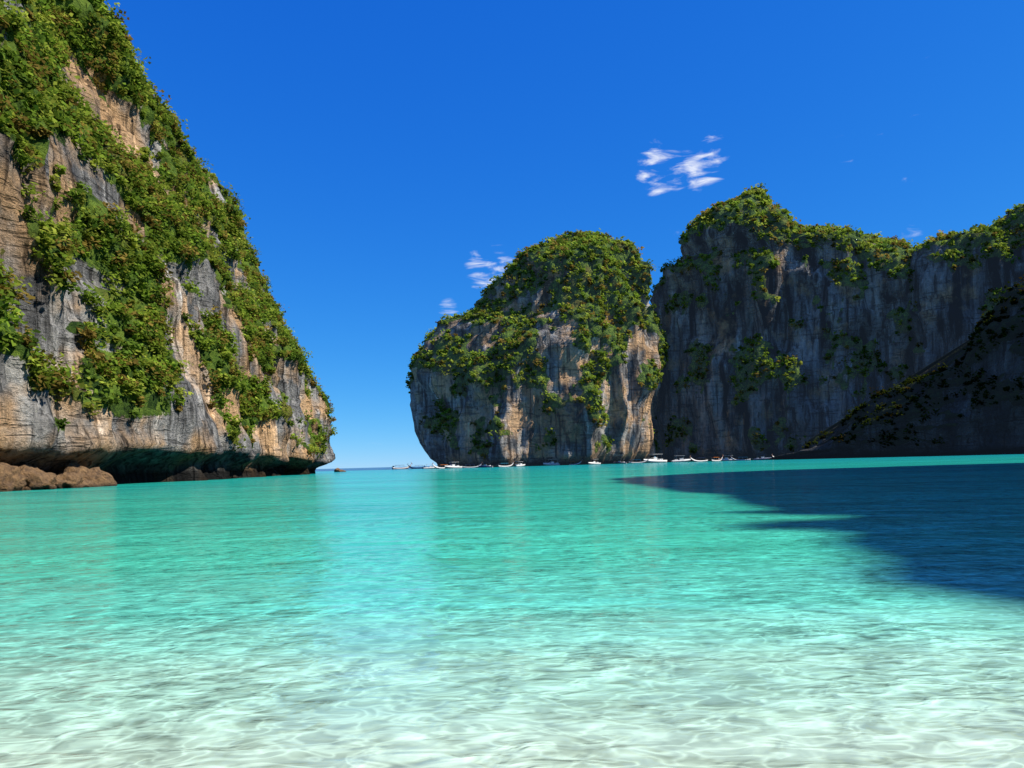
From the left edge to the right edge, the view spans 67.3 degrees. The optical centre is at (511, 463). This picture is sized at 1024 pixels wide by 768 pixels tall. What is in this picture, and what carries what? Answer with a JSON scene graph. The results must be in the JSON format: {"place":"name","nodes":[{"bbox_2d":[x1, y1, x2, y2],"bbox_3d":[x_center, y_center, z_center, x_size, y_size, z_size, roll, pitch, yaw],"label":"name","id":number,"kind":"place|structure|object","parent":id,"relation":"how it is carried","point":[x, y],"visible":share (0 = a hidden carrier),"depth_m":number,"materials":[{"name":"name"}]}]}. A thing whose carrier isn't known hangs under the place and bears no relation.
{"place":"outdoors","nodes":[
{"label":"outdoors","id":0,"kind":"place"},
{"bbox_2d":[0,0,337,483],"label":"cliff","id":1,"kind":"structure","parent":0,"point":[156,440],"depth_m":126.85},
{"bbox_2d":[0,454,1023,767],"bbox_3d":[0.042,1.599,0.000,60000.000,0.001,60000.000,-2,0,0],"label":"sea water","id":2,"kind":"structure","parent":0,"point":[850,612],"depth_m":7.96,"materials":[{"name":"teal liquid"}]},
{"bbox_2d":[0,461,116,491],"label":"shore rocks","id":3,"kind":"object","parent":2,"relation":"in","point":[70,474],"visible":0.56,"depth_m":92.39,"materials":[{"name":"brown stone"}]},
{"bbox_2d":[334,468,345,471],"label":"boat","id":4,"kind":"object","parent":2,"relation":"in","point":[337,470],"visible":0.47,"depth_m":350.86,"materials":[{"name":"white"}]},
{"bbox_2d":[392,463,411,468],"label":"longtail boat","id":5,"kind":"object","parent":2,"relation":"on","point":[401,468],"visible":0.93,"depth_m":589.06,"materials":[{"name":"white wood"}]},
{"bbox_2d":[422,464,437,468],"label":"speedboat","id":6,"kind":"object","parent":2,"relation":"on","point":[430,467],"visible":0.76,"depth_m":439.77,"materials":[{"name":"white"}]},
{"bbox_2d":[445,462,461,467],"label":"speedboat","id":7,"kind":"object","parent":2,"relation":"on","point":[452,465],"visible":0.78,"depth_m":422.48,"materials":[{"name":"white"}]},
{"bbox_2d":[457,461,481,467],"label":"longtail boat","id":8,"kind":"object","parent":2,"relation":"on","point":[470,467],"visible":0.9,"depth_m":419.66,"materials":[{"name":"grey wood"}]},
{"bbox_2d":[478,463,493,467],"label":"speedboat","id":9,"kind":"object","parent":2,"relation":"on","point":[483,466],"visible":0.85,"depth_m":413.73,"materials":[{"name":"blue"}]},
{"bbox_2d":[497,460,513,466],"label":"longtail boat","id":10,"kind":"object","parent":2,"relation":"on","point":[505,466],"visible":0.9,"depth_m":420.18,"materials":[{"name":"white wood"}]},
{"bbox_2d":[513,461,524,466],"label":"speedboat","id":11,"kind":"object","parent":2,"relation":"on","point":[518,464],"visible":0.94,"depth_m":427.86,"materials":[{"name":"white"}]},
{"bbox_2d":[405,228,670,467],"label":"rock","id":12,"kind":"object","parent":2,"relation":"on","point":[579,434],"depth_m":454.68,"materials":[{"name":"grey stone"}]},
{"bbox_2d":[543,459,559,465],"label":"speedboat","id":13,"kind":"object","parent":2,"relation":"on","point":[550,463],"visible":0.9,"depth_m":437.57,"materials":[{"name":"blue"}]},
{"bbox_2d":[588,460,600,464],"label":"speedboat","id":14,"kind":"object","parent":2,"relation":"on","point":[592,462],"visible":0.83,"depth_m":444.04,"materials":[{"name":"white"}]},
{"bbox_2d":[613,459,627,463],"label":"speedboat","id":15,"kind":"object","parent":2,"relation":"on","point":[619,462],"visible":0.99,"depth_m":453.07,"materials":[{"name":"blue"}]},
{"bbox_2d":[628,458,649,462],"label":"longtail boat","id":16,"kind":"object","parent":2,"relation":"on","point":[639,462],"visible":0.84,"depth_m":462.37,"materials":[{"name":"white wood"}]},
{"bbox_2d":[644,454,666,462],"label":"speedboat","id":17,"kind":"object","parent":2,"relation":"on","point":[654,460],"visible":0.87,"depth_m":465.52,"materials":[{"name":"white"}]},
{"bbox_2d":[669,455,690,461],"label":"speedboat","id":18,"kind":"object","parent":2,"relation":"on","point":[680,460],"visible":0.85,"depth_m":471.08,"materials":[{"name":"white"}]},
{"bbox_2d":[690,455,708,461],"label":"longtail boat","id":19,"kind":"object","parent":2,"relation":"on","point":[703,460],"visible":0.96,"depth_m":442.16,"materials":[{"name":"white wood"}]},
{"bbox_2d":[721,455,733,460],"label":"speedboat","id":20,"kind":"object","parent":2,"relation":"on","point":[727,459],"visible":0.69,"depth_m":444.73,"materials":[{"name":"blue"}]},
{"bbox_2d":[730,455,755,460],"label":"longtail boat","id":21,"kind":"object","parent":2,"relation":"on","point":[740,460],"visible":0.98,"depth_m":437.90,"materials":[{"name":"grey wood"}]},
{"bbox_2d":[752,454,771,459],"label":"speedboat","id":22,"kind":"object","parent":2,"relation":"on","point":[764,458],"visible":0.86,"depth_m":439.78,"materials":[{"name":"white"}]},
{"bbox_2d":[104,0,1023,468],"label":"sky","id":23,"kind":"structure","parent":0,"point":[387,160],"materials":[{"name":"blue"}]},
{"bbox_2d":[650,182,914,461],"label":"cliff","id":24,"kind":"structure","parent":0,"point":[721,423],"depth_m":478.71,"materials":[{"name":"grey stone"}]},
{"bbox_2d":[769,274,1023,459],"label":"cliff","id":25,"kind":"structure","parent":0,"point":[993,429],"depth_m":379.16,"materials":[{"name":"grey stone"}]},
{"bbox_2d":[905,203,1023,375],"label":"cliff","id":26,"kind":"structure","parent":0,"point":[946,314],"depth_m":434.28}
]}

